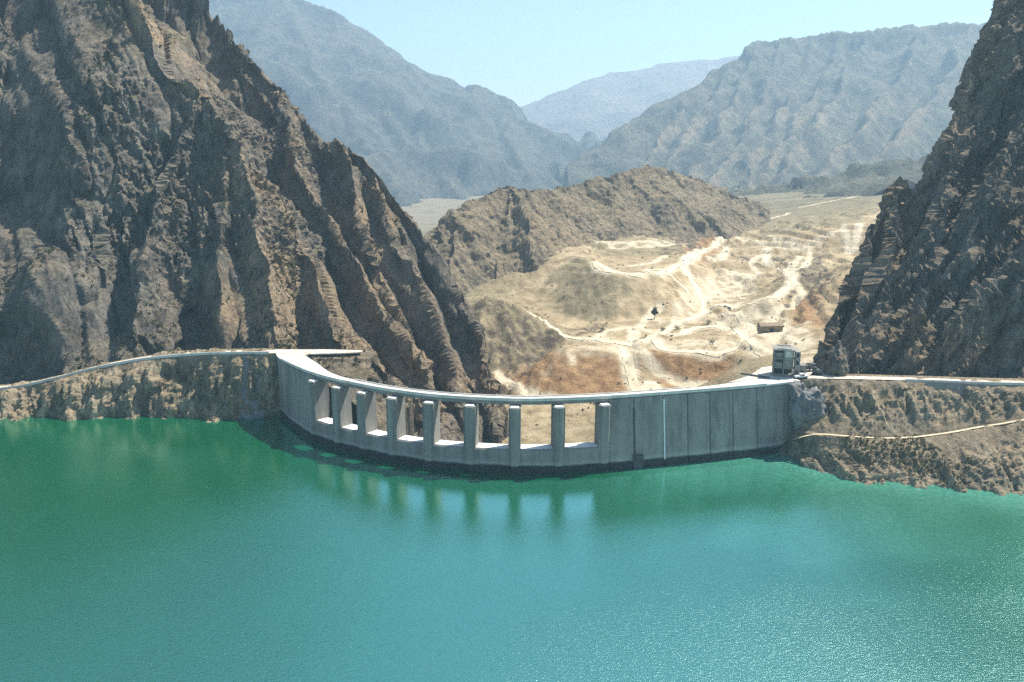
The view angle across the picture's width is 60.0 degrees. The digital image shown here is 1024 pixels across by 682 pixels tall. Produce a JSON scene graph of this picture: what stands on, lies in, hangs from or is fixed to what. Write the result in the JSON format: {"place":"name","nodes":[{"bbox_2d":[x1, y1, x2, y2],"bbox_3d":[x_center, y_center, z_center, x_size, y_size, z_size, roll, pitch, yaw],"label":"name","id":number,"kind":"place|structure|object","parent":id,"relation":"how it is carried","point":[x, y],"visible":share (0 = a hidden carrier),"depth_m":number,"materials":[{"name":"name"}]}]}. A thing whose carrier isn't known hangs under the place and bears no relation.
{"place":"outdoors","nodes":[
{"label":"outdoors","id":0,"kind":"place"},
{"bbox_2d":[0,348,280,422],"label":"shore bank","id":1,"kind":"structure","parent":0,"point":[209,396],"depth_m":353.64,"materials":[{"name":"stone"}]},
{"bbox_2d":[0,351,268,389],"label":"parapet wall","id":2,"kind":"structure","parent":1,"relation":"on","point":[138,359],"depth_m":360.51,"materials":[{"name":"concrete"}]},
{"bbox_2d":[0,348,274,414],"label":"scrub","id":3,"kind":"object","parent":1,"relation":"on","point":[185,398],"visible":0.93,"depth_m":355.84,"materials":[{"name":"brown plant"}]},
{"bbox_2d":[238,355,263,418],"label":"retaining wall","id":4,"kind":"structure","parent":1,"relation":"on","point":[256,414],"depth_m":351.47,"materials":[{"name":"grey concrete"}]},
{"bbox_2d":[0,350,292,386],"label":"road","id":5,"kind":"structure","parent":0,"point":[280,351],"depth_m":356.10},
{"bbox_2d":[0,0,508,443],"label":"mountain","id":6,"kind":"structure","parent":0,"point":[429,327],"depth_m":434.60,"materials":[{"name":"stone"}]},
{"bbox_2d":[0,0,403,398],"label":"scrub","id":7,"kind":"object","parent":6,"relation":"on","point":[220,292],"visible":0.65,"depth_m":422.46,"materials":[{"name":"brown plant"}]},
{"bbox_2d":[274,349,362,356],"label":"pavement","id":8,"kind":"structure","parent":0,"point":[298,352],"depth_m":352.63,"materials":[{"name":"grey concrete"}]},
{"bbox_2d":[209,0,598,206],"bbox_3d":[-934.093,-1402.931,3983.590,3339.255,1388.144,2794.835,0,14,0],"label":"mountain","id":9,"kind":"structure","parent":0,"point":[409,132],"depth_m":3893.58,"materials":[{"name":"stone"}]},
{"bbox_2d":[398,191,490,223],"bbox_3d":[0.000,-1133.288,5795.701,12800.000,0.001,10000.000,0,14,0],"label":"ground","id":10,"kind":"structure","parent":0,"point":[427,210],"depth_m":2901.40,"materials":[{"name":"beige soil"}]},
{"bbox_2d":[0,415,1023,681],"bbox_3d":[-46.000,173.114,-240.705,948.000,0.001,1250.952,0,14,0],"label":"water","id":11,"kind":"structure","parent":0,"point":[198,549],"depth_m":231.69,"materials":[{"name":"teal liquid"}]},
{"bbox_2d":[530,312,589,339],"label":"dirt track","id":12,"kind":"structure","parent":0,"point":[560,333],"depth_m":588.54,"materials":[{"name":"beige soil"}]},
{"bbox_2d":[424,164,771,295],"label":"hill","id":13,"kind":"structure","parent":0,"point":[498,232],"depth_m":876.91,"materials":[{"name":"brown stone"}]},
{"bbox_2d":[330,192,882,444],"bbox_3d":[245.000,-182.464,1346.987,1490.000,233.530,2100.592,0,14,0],"label":"valley ground","id":14,"kind":"structure","parent":0,"point":[521,344],"depth_m":652.31,"materials":[{"name":"soil"}]},
{"bbox_2d":[276,353,799,473],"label":"arch dam","id":15,"kind":"structure","parent":14,"relation":"on","point":[640,429],"depth_m":302.44,"materials":[{"name":"concrete"}]},
{"bbox_2d":[466,223,839,424],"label":"scrub","id":16,"kind":"object","parent":14,"relation":"on","point":[665,306],"visible":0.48,"depth_m":623.89,"materials":[{"name":"green plant"}]},
{"bbox_2d":[651,307,658,318],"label":"tree","id":17,"kind":"object","parent":14,"relation":"on","point":[654,311],"visible":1,"depth_m":638.01,"materials":[{"name":"green plant"}]},
{"bbox_2d":[757,322,783,332],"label":"shed","id":18,"kind":"structure","parent":14,"relation":"on","point":[770,327],"depth_m":541.17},
{"bbox_2d":[592,261,641,277],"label":"dirt track","id":19,"kind":"structure","parent":0,"point":[599,266],"depth_m":704.33,"materials":[{"name":"beige soil"}]},
{"bbox_2d":[520,56,739,140],"bbox_3d":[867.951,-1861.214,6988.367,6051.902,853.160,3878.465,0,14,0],"label":"mountain","id":20,"kind":"structure","parent":0,"point":[603,107],"depth_m":6681.43,"materials":[{"name":"grey stone"}]},
{"bbox_2d":[618,347,661,390],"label":"dirt track","id":21,"kind":"structure","parent":0,"point":[634,383],"depth_m":501.73,"materials":[{"name":"beige soil"}]},
{"bbox_2d":[587,262,709,345],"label":"dirt track","id":22,"kind":"structure","parent":0,"point":[703,301],"depth_m":625.78,"materials":[{"name":"beige soil"}]},
{"bbox_2d":[305,0,992,106],"label":"sky","id":23,"kind":"structure","parent":0,"point":[525,52],"materials":[{"name":"blue"}]},
{"bbox_2d":[643,265,687,290],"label":"dirt track","id":24,"kind":"structure","parent":0,"point":[668,270],"depth_m":704.68,"materials":[{"name":"beige soil"}]},
{"bbox_2d":[652,324,748,356],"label":"dirt track","id":25,"kind":"structure","parent":0,"point":[658,344],"depth_m":528.52,"materials":[{"name":"beige soil"}]},
{"bbox_2d":[681,213,788,265],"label":"dirt track","id":26,"kind":"structure","parent":0,"point":[693,255],"depth_m":864.17,"materials":[{"name":"beige soil"}]},
{"bbox_2d":[722,311,754,334],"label":"dirt track","id":27,"kind":"structure","parent":0,"point":[741,317],"depth_m":600.86,"materials":[{"name":"beige soil"}]},
{"bbox_2d":[709,248,795,309],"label":"dirt track","id":28,"kind":"structure","parent":0,"point":[782,291],"depth_m":663.64,"materials":[{"name":"beige soil"}]},
{"bbox_2d":[746,337,772,356],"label":"dirt track","id":29,"kind":"structure","parent":0,"point":[760,350],"depth_m":505.76,"materials":[{"name":"beige soil"}]},
{"bbox_2d":[559,22,985,197],"bbox_3d":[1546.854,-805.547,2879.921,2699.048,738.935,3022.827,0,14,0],"label":"mountain","id":30,"kind":"structure","parent":0,"point":[844,114],"depth_m":3206.23,"materials":[{"name":"grey stone"}]},
{"bbox_2d":[728,364,827,382],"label":"pavement","id":31,"kind":"structure","parent":0,"point":[764,371],"depth_m":321.35,"materials":[{"name":"grey concrete"}]},
{"bbox_2d":[740,373,769,378],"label":"pipe","id":32,"kind":"object","parent":31,"relation":"on","point":[755,375],"visible":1,"depth_m":318.65,"materials":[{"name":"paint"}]},
{"bbox_2d":[772,344,805,376],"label":"concrete building","id":33,"kind":"structure","parent":31,"relation":"on","point":[785,358],"depth_m":317.61,"materials":[{"name":"grey concrete"}]},
{"bbox_2d":[806,362,815,371],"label":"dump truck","id":34,"kind":"object","parent":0,"point":[812,364],"visible":0.32,"depth_m":324.81,"materials":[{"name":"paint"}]},
{"bbox_2d":[806,363,822,375],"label":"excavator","id":35,"kind":"object","parent":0,"point":[816,371],"visible":0.87,"depth_m":320.05,"materials":[{"name":"grey metal"}]},
{"bbox_2d":[779,374,1023,495],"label":"shore bank","id":36,"kind":"structure","parent":0,"point":[890,408],"depth_m":301.99,"materials":[{"name":"brown stone"}]},
{"bbox_2d":[787,380,826,429],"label":"rock outcrop","id":37,"kind":"object","parent":36,"relation":"on","point":[806,404],"visible":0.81,"depth_m":308.53,"materials":[{"name":"grey stone"}]},
{"bbox_2d":[823,340,848,376],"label":"rock outcrop","id":38,"kind":"object","parent":36,"relation":"on","point":[836,364],"visible":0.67,"depth_m":319.58,"materials":[{"name":"grey stone"}]},
{"bbox_2d":[841,386,1023,486],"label":"scrub","id":39,"kind":"object","parent":36,"relation":"on","point":[893,450],"visible":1,"depth_m":294.18,"materials":[{"name":"brown plant"}]},
{"bbox_2d":[925,383,986,396],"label":"retaining wall","id":40,"kind":"structure","parent":36,"relation":"on","point":[959,388],"depth_m":309.34,"materials":[{"name":"grey concrete"}]},
{"bbox_2d":[905,379,1023,385],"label":"parapet wall","id":41,"kind":"structure","parent":36,"relation":"on","point":[965,382],"depth_m":310.19,"materials":[{"name":"concrete"}]},
{"bbox_2d":[791,375,1023,381],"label":"road","id":42,"kind":"structure","parent":0,"point":[857,377],"depth_m":315.86,"materials":[{"name":"grey concrete"}]},
{"bbox_2d":[793,373,808,378],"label":"pickup truck","id":43,"kind":"object","parent":42,"relation":"on","point":[800,375],"visible":1,"depth_m":315.94,"materials":[{"name":"white paint"}]},
{"bbox_2d":[793,419,1023,439],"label":"path","id":44,"kind":"structure","parent":0,"point":[919,436],"depth_m":300.01,"materials":[{"name":"beige soil"}]},
{"bbox_2d":[813,0,1023,377],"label":"mountain","id":45,"kind":"structure","parent":0,"point":[941,328],"depth_m":355.63,"materials":[{"name":"grey stone"}]},
{"bbox_2d":[831,5,1023,375],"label":"scrub","id":46,"kind":"object","parent":45,"relation":"on","point":[982,338],"visible":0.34,"depth_m":366.90,"materials":[{"name":"brown plant"}]}
]}

